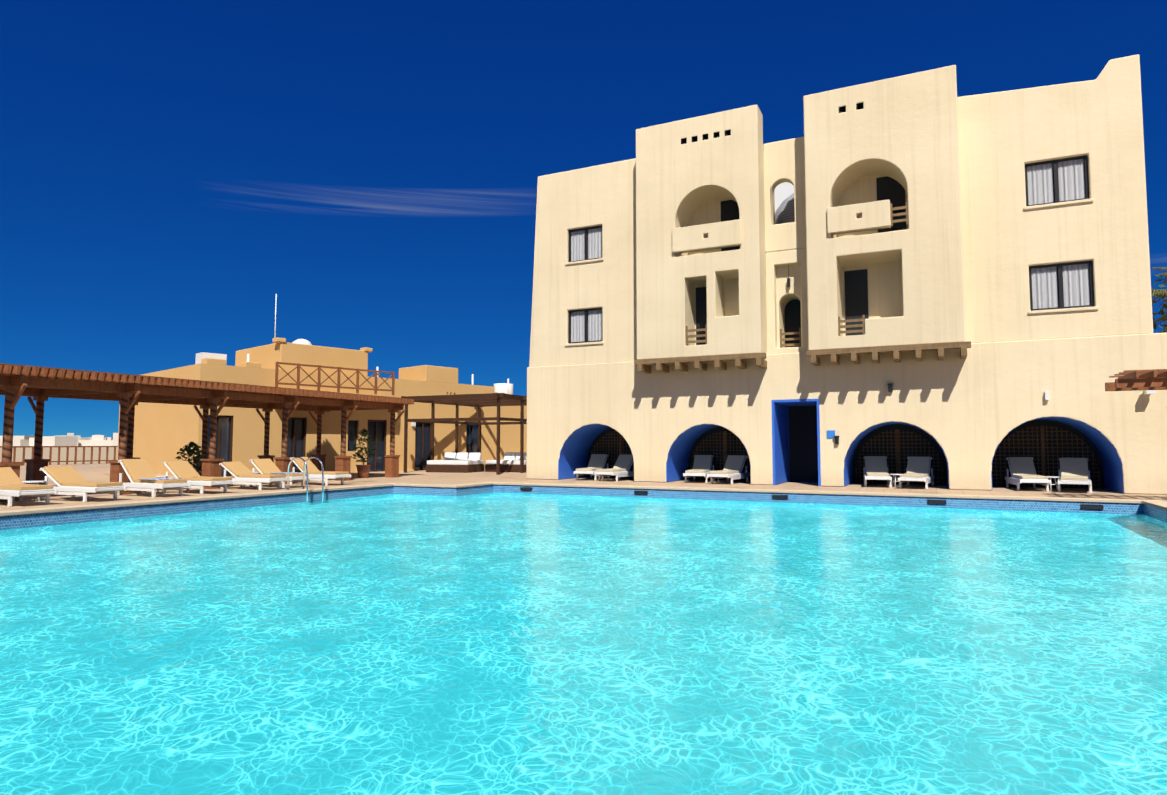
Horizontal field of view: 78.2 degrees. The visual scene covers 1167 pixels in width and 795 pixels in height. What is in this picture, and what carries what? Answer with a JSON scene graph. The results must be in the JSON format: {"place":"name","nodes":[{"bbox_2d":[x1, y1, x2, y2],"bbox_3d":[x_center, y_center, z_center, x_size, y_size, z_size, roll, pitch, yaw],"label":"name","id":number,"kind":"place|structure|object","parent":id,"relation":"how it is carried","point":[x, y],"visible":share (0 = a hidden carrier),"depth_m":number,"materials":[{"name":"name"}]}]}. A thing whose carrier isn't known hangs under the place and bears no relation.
{"place":"outdoors","nodes":[
{"label":"outdoors","id":0,"kind":"place"},
{"bbox_2d":[0,433,117,445],"bbox_3d":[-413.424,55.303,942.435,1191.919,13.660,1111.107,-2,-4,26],"label":"distant town buildings","id":1,"kind":"structure","parent":0,"point":[70,439],"depth_m":403.63,"materials":[{"name":"white paint"}]},
{"bbox_2d":[0,447,117,463],"bbox_3d":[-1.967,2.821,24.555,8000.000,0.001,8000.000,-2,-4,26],"label":"sand ground","id":2,"kind":"structure","parent":0,"point":[28,452],"depth_m":83.79,"materials":[{"name":"beige sand"}]},
{"bbox_2d":[117,363,494,476],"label":"low building","id":3,"kind":"structure","parent":0,"point":[164,432],"depth_m":29.34,"materials":[{"name":"orange paint"}]},
{"bbox_2d":[529,158,636,366],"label":"wing wall","id":4,"kind":"structure","parent":0,"point":[604,195],"depth_m":24.11,"materials":[{"name":"beige paint"}]},
{"bbox_2d":[568,155,1094,343],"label":"window frames","id":5,"kind":"structure","parent":4,"relation":"attached to","point":[1060,265],"depth_m":18.41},
{"bbox_2d":[570,161,1088,340],"bbox_3d":[6.119,-3.971,21.252,14.730,3.930,0.001,-2,-4,26],"label":"window glass","id":6,"kind":"object","parent":5,"relation":"in","point":[1035,274],"depth_m":18.38,"materials":[{"name":"glass"}]},
{"bbox_2d":[565,198,1098,345],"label":"window sills","id":7,"kind":"structure","parent":4,"relation":"attached to","point":[1025,208],"depth_m":18.26,"materials":[{"name":"beige paint"}]},
{"bbox_2d":[0,485,1166,528],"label":"pool shell","id":8,"kind":"object","parent":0,"point":[24,520],"visible":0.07,"depth_m":17.05},
{"bbox_2d":[0,492,1166,794],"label":"pool water","id":9,"kind":"structure","parent":8,"relation":"in","point":[488,644],"depth_m":5.12,"materials":[{"name":"teal liquid"}]},
{"bbox_2d":[0,482,1166,515],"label":"pool coping","id":10,"kind":"object","parent":8,"relation":"on","point":[1160,504],"visible":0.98,"depth_m":16.95,"materials":[{"name":"beige stone"}]},
{"bbox_2d":[520,487,1102,509],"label":"pool skimmers","id":11,"kind":"object","parent":8,"relation":"attached to","point":[1083,506],"visible":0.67,"depth_m":16.83,"materials":[{"name":"plastic"}]},
{"bbox_2d":[0,462,1166,510],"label":"deck pavement","id":12,"kind":"structure","parent":0,"point":[97,472],"depth_m":20.29,"materials":[{"name":"beige stone"}]},
{"bbox_2d":[0,467,57,506],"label":"sun lounger","id":13,"kind":"object","parent":12,"relation":"on","point":[12,485],"visible":1,"depth_m":14.12,"materials":[{"name":"white plastic"}]},
{"bbox_2d":[20,481,45,501],"bbox_3d":[-11.602,1.971,15.104,0.460,0.423,0.460,-2,-4,26],"label":"side table","id":14,"kind":"object","parent":12,"relation":"on","point":[33,482],"visible":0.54,"depth_m":14.97,"materials":[{"name":"white plastic"}]},
{"bbox_2d":[0,446,117,465],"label":"terrace fence","id":15,"kind":"object","parent":12,"relation":"on","point":[83,461],"visible":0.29,"depth_m":41.98,"materials":[{"name":"brown wood"}]},
{"bbox_2d":[40,466,126,501],"bbox_3d":[-10.767,1.838,15.391,1.900,0.719,0.696,-2,-4,22],"label":"sun lounger","id":16,"kind":"object","parent":12,"relation":"on","point":[71,481],"visible":0.92,"depth_m":15.24,"materials":[{"name":"beige fabric"}]},
{"bbox_2d":[117,459,190,497],"bbox_3d":[-10.085,1.863,16.747,1.900,0.844,0.696,-2,-4,27],"label":"sun lounger","id":17,"kind":"object","parent":12,"relation":"on","point":[140,474],"visible":0.96,"depth_m":16.66,"materials":[{"name":"beige fabric"}]},
{"bbox_2d":[147,476,167,493],"bbox_3d":[-10.418,2.127,17.526,0.460,0.423,0.460,-2,-4,26],"label":"side table","id":18,"kind":"object","parent":12,"relation":"on","point":[158,489],"visible":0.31,"depth_m":17.48,"materials":[{"name":"white plastic"}]},
{"bbox_2d":[176,442,206,474],"bbox_3d":[-10.710,1.842,19.674,0.813,1.263,0.837,3,-5,-36],"label":"potted plant","id":19,"kind":"object","parent":12,"relation":"on","point":[191,452],"visible":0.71,"depth_m":19.61,"materials":[{"name":"green plant"}]},
{"bbox_2d":[162,461,234,493],"bbox_3d":[-9.570,1.963,17.757,1.900,0.775,0.696,-2,-4,25],"label":"sun lounger","id":20,"kind":"object","parent":12,"relation":"on","point":[187,471],"visible":0.71,"depth_m":17.68,"materials":[{"name":"beige fabric"}]},
{"bbox_2d":[0,363,413,501],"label":"pool pergola","id":21,"kind":"object","parent":12,"relation":"on","point":[41,385],"visible":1,"depth_m":19.36,"materials":[{"name":"brown wood"}]},
{"bbox_2d":[219,461,286,489],"bbox_3d":[-8.862,2.086,19.227,1.900,0.719,0.696,-2,-4,23],"label":"sun lounger","id":22,"kind":"object","parent":12,"relation":"on","point":[240,472],"visible":0.83,"depth_m":19.06,"materials":[{"name":"beige fabric"}]},
{"bbox_2d":[249,459,310,487],"bbox_3d":[-8.579,2.119,20.192,1.900,0.777,0.696,-2,-4,29],"label":"sun lounger","id":23,"kind":"object","parent":12,"relation":"on","point":[265,466],"visible":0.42,"depth_m":20.22,"materials":[{"name":"beige fabric"}]},
{"bbox_2d":[286,457,323,501],"bbox_3d":[-7.230,2.503,18.674,0.795,1.916,0.610,-2,-4,26],"label":"pool ladder","id":24,"kind":"object","parent":12,"relation":"on","point":[305,462],"visible":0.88,"depth_m":18.62,"materials":[{"name":"silver metal"}]},
{"bbox_2d":[290,457,350,485],"bbox_3d":[-7.863,2.174,21.288,1.900,0.810,0.696,-2,-4,23],"label":"sun lounger","id":25,"kind":"object","parent":12,"relation":"on","point":[315,473],"visible":0.73,"depth_m":21.15,"materials":[{"name":"white plastic"}]},
{"bbox_2d":[352,427,375,477],"bbox_3d":[-7.787,1.954,25.462,0.841,1.786,0.848,2,-4,-28],"label":"potted plant","id":26,"kind":"object","parent":12,"relation":"on","point":[363,470],"visible":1,"depth_m":25.35,"materials":[{"name":"green plant"}]},
{"bbox_2d":[201,337,526,459],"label":"ochre building upper walls","id":27,"kind":"structure","parent":12,"relation":"on","point":[268,356],"depth_m":30.67,"materials":[{"name":"orange paint"}]},
{"bbox_2d":[274,294,311,344],"bbox_3d":[-12.362,-2.985,30.928,1.000,2.850,1.522,-3,-5,42],"label":"ochre dome mast","id":28,"kind":"object","parent":27,"relation":"on","point":[302,341],"visible":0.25,"depth_m":30.71,"materials":[{"name":"white plastic"}]},
{"bbox_2d":[275,362,394,396],"bbox_3d":[-10.175,-0.614,29.244,0.900,1.200,5.180,-3,-5,42],"label":"rooftop railing","id":29,"kind":"object","parent":27,"relation":"attached to","point":[319,385],"visible":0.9,"depth_m":28.93,"materials":[{"name":"brown wood"}]},
{"bbox_2d":[208,415,480,476],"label":"doors","id":30,"kind":"structure","parent":27,"relation":"attached to","point":[231,436],"depth_m":30.80,"materials":[{"name":"brown wood"}]},
{"bbox_2d":[195,352,512,394],"bbox_3d":[-9.306,-0.710,34.342,2.650,1.250,17.050,-3,-5,42],"label":"roof clutter","id":31,"kind":"object","parent":27,"relation":"on","point":[506,388],"visible":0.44,"depth_m":32.99,"materials":[{"name":"white plastic"}]},
{"bbox_2d":[426,452,484,472],"bbox_3d":[-5.518,2.795,30.975,2.000,0.822,1.600,-1,-4,18],"label":"daybed","id":32,"kind":"object","parent":12,"relation":"on","point":[458,463],"visible":1,"depth_m":30.43,"materials":[{"name":"brown wood"}]},
{"bbox_2d":[401,393,526,474],"bbox_3d":[-4.227,1.646,31.645,5.100,3.200,5.900,-2,-4,26],"label":"pergola","id":33,"kind":"object","parent":12,"relation":"on","point":[498,400],"visible":0.65,"depth_m":30.14,"materials":[{"name":"brown wood"}]},
{"bbox_2d":[485,452,525,472],"bbox_3d":[-3.017,2.816,31.312,2.000,0.822,1.600,-2,-4,26],"label":"outdoor sofa","id":34,"kind":"object","parent":12,"relation":"on","point":[510,462],"visible":0.58,"depth_m":30.72,"materials":[{"name":"white fabric"}]},
{"bbox_2d":[574,454,608,479],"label":"sun lounger","id":35,"kind":"object","parent":12,"relation":"on","point":[597,461],"visible":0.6,"depth_m":24.76,"materials":[{"name":"white plastic"}]},
{"bbox_2d":[594,454,633,481],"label":"sun lounger","id":36,"kind":"object","parent":12,"relation":"on","point":[622,466],"visible":0.85,"depth_m":23.76,"materials":[{"name":"white plastic"}]},
{"bbox_2d":[683,455,714,482],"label":"sun lounger","id":37,"kind":"object","parent":12,"relation":"on","point":[702,465],"visible":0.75,"depth_m":23.12,"materials":[{"name":"white plastic"}]},
{"bbox_2d":[707,455,749,483],"bbox_3d":[4.483,2.210,22.105,0.696,0.842,1.900,-2,-4,32],"label":"sun lounger","id":38,"kind":"object","parent":12,"relation":"on","point":[733,467],"visible":1,"depth_m":22.25,"materials":[{"name":"white plastic"}]},
{"bbox_2d":[526,333,1166,494],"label":"ground floor wall","id":39,"kind":"structure","parent":12,"relation":"on","point":[975,407],"depth_m":20.11,"materials":[{"name":"beige paint"}]},
{"bbox_2d":[636,104,774,359],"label":"block wall","id":40,"kind":"structure","parent":39,"relation":"on","point":[693,171],"depth_m":21.80,"materials":[{"name":"beige paint"}]},
{"bbox_2d":[672,200,890,253],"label":"balcony parapets","id":41,"kind":"object","parent":40,"relation":"attached to","point":[840,220],"visible":0.9,"depth_m":20.97,"materials":[{"name":"beige paint"}]},
{"bbox_2d":[772,399,820,485],"bbox_3d":[6.125,1.294,20.705,1.340,2.490,0.026,-2,-4,26],"label":"door frame","id":42,"kind":"object","parent":39,"relation":"attached to","point":[818,438],"visible":0.98,"depth_m":20.73,"materials":[{"name":"paint"}]},
{"bbox_2d":[634,341,970,373],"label":"corbelled ledges","id":43,"kind":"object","parent":39,"relation":"attached to","point":[699,364],"depth_m":19.93,"materials":[{"name":"beige paint"}]},
{"bbox_2d":[827,430,834,437],"bbox_3d":[6.988,1.041,20.278,0.220,0.220,0.016,-2,-4,26],"label":"wall sign","id":44,"kind":"object","parent":39,"relation":"attached to","point":[830,433],"depth_m":20.27,"materials":[{"name":"blue"}]},
{"bbox_2d":[787,265,892,443],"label":"wall lanterns","id":45,"kind":"object","parent":39,"relation":"attached to","point":[890,389],"depth_m":20.12,"materials":[{"name":"black metal"}]},
{"bbox_2d":[587,420,1103,488],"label":"arch lattice screens","id":46,"kind":"object","parent":39,"relation":"attached to","point":[897,447],"visible":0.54,"depth_m":21.21,"materials":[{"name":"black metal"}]},
{"bbox_2d":[803,65,965,349],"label":"block wall","id":47,"kind":"structure","parent":39,"relation":"on","point":[859,139],"depth_m":19.41,"materials":[{"name":"beige paint"}]},
{"bbox_2d":[685,201,907,347],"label":"balcony railings","id":48,"kind":"object","parent":47,"relation":"on","point":[892,215],"visible":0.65,"depth_m":19.73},
{"bbox_2d":[696,176,905,344],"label":"balcony doors","id":49,"kind":"structure","parent":47,"relation":"attached to","point":[892,190],"depth_m":20.66,"materials":[{"name":"black"}]},
{"bbox_2d":[1044,390,1155,399],"bbox_3d":[12.531,-0.092,17.476,2.180,0.240,0.320,-2,-4,26],"label":"wall lamp","id":50,"kind":"object","parent":39,"relation":"attached to","point":[1145,392],"visible":0.76,"depth_m":17.02,"materials":[{"name":"white plastic"}]},
{"bbox_2d":[863,456,891,487],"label":"sun lounger","id":51,"kind":"object","parent":12,"relation":"on","point":[875,468],"visible":1,"depth_m":20.86,"materials":[{"name":"grey fabric"}]},
{"bbox_2d":[889,474,902,486],"bbox_3d":[8.787,2.328,20.165,0.360,0.363,0.360,-2,-4,26],"label":"side table","id":52,"kind":"object","parent":12,"relation":"on","point":[895,481],"visible":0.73,"depth_m":20.08,"materials":[{"name":"white plastic"}]},
{"bbox_2d":[898,456,933,488],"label":"sun lounger","id":53,"kind":"object","parent":12,"relation":"on","point":[917,468],"visible":1,"depth_m":20.04,"materials":[{"name":"white fabric"}]},
{"bbox_2d":[1005,457,1050,490],"bbox_3d":[11.701,2.007,18.967,0.696,0.842,1.900,-1,-4,20],"label":"sun lounger","id":54,"kind":"object","parent":12,"relation":"on","point":[1022,470],"visible":1,"depth_m":19.23,"materials":[{"name":"grey fabric"}]},
{"bbox_2d":[1047,476,1058,490],"bbox_3d":[12.090,2.224,18.557,0.360,0.363,0.360,-2,-4,26],"label":"side table","id":55,"kind":"object","parent":12,"relation":"on","point":[1054,477],"visible":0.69,"depth_m":18.49,"materials":[{"name":"white plastic"}]},
{"bbox_2d":[1057,458,1091,492],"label":"sun lounger","id":56,"kind":"object","parent":12,"relation":"on","point":[1073,471],"visible":0.98,"depth_m":18.48,"materials":[{"name":"grey fabric"}]},
{"bbox_2d":[1105,369,1166,390],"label":"pool pergola","id":57,"kind":"object","parent":12,"relation":"on","point":[1139,380],"visible":1,"depth_m":14.30,"materials":[{"name":"brown wood"}]},
{"bbox_2d":[1151,267,1166,332],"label":"palm tree","id":58,"kind":"object","parent":12,"relation":"on","point":[1157,293],"visible":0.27,"depth_m":19.01,"materials":[{"name":"green plant"}]},
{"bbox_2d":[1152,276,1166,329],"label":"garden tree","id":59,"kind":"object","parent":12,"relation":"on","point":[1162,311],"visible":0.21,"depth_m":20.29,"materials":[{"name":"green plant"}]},
{"bbox_2d":[0,0,1166,436],"label":"sky","id":60,"kind":"structure","parent":0,"point":[170,169],"materials":[{"name":"blue"}]},
{"bbox_2d":[774,182,793,211],"bbox_3d":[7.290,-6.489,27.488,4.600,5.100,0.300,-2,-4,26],"label":"window","id":61,"kind":"structure","parent":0,"point":[784,191],"depth_m":27.27,"materials":[{"name":"white paint"}]},
{"bbox_2d":[765,248,807,353],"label":"wall","id":62,"kind":"structure","parent":0,"point":[786,309],"depth_m":21.32,"materials":[{"name":"beige paint"}]},
{"bbox_2d":[763,137,805,252],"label":"screen wall","id":63,"kind":"structure","parent":62,"relation":"on","point":[784,160],"depth_m":21.30,"materials":[{"name":"beige paint"}]},
{"bbox_2d":[571,159,1089,341],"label":"window curtains","id":64,"kind":"object","parent":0,"point":[1038,178],"depth_m":18.48,"materials":[{"name":"white fabric"}]},
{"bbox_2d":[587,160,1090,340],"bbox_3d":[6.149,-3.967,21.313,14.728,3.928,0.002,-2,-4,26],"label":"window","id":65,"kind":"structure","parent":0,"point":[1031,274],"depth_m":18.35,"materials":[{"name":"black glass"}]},
{"bbox_2d":[957,54,1152,342],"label":"wing wall","id":66,"kind":"structure","parent":0,"point":[1005,137],"depth_m":18.30,"materials":[{"name":"beige paint"}]},
{"bbox_3d":[8.351,-2.513,25.820,9.020,3.050,7.300,-2,-4,26],"label":"body wall","id":67,"kind":"object","parent":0,"visible":0},
{"bbox_2d":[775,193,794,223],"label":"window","id":68,"kind":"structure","parent":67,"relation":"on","point":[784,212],"depth_m":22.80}
]}

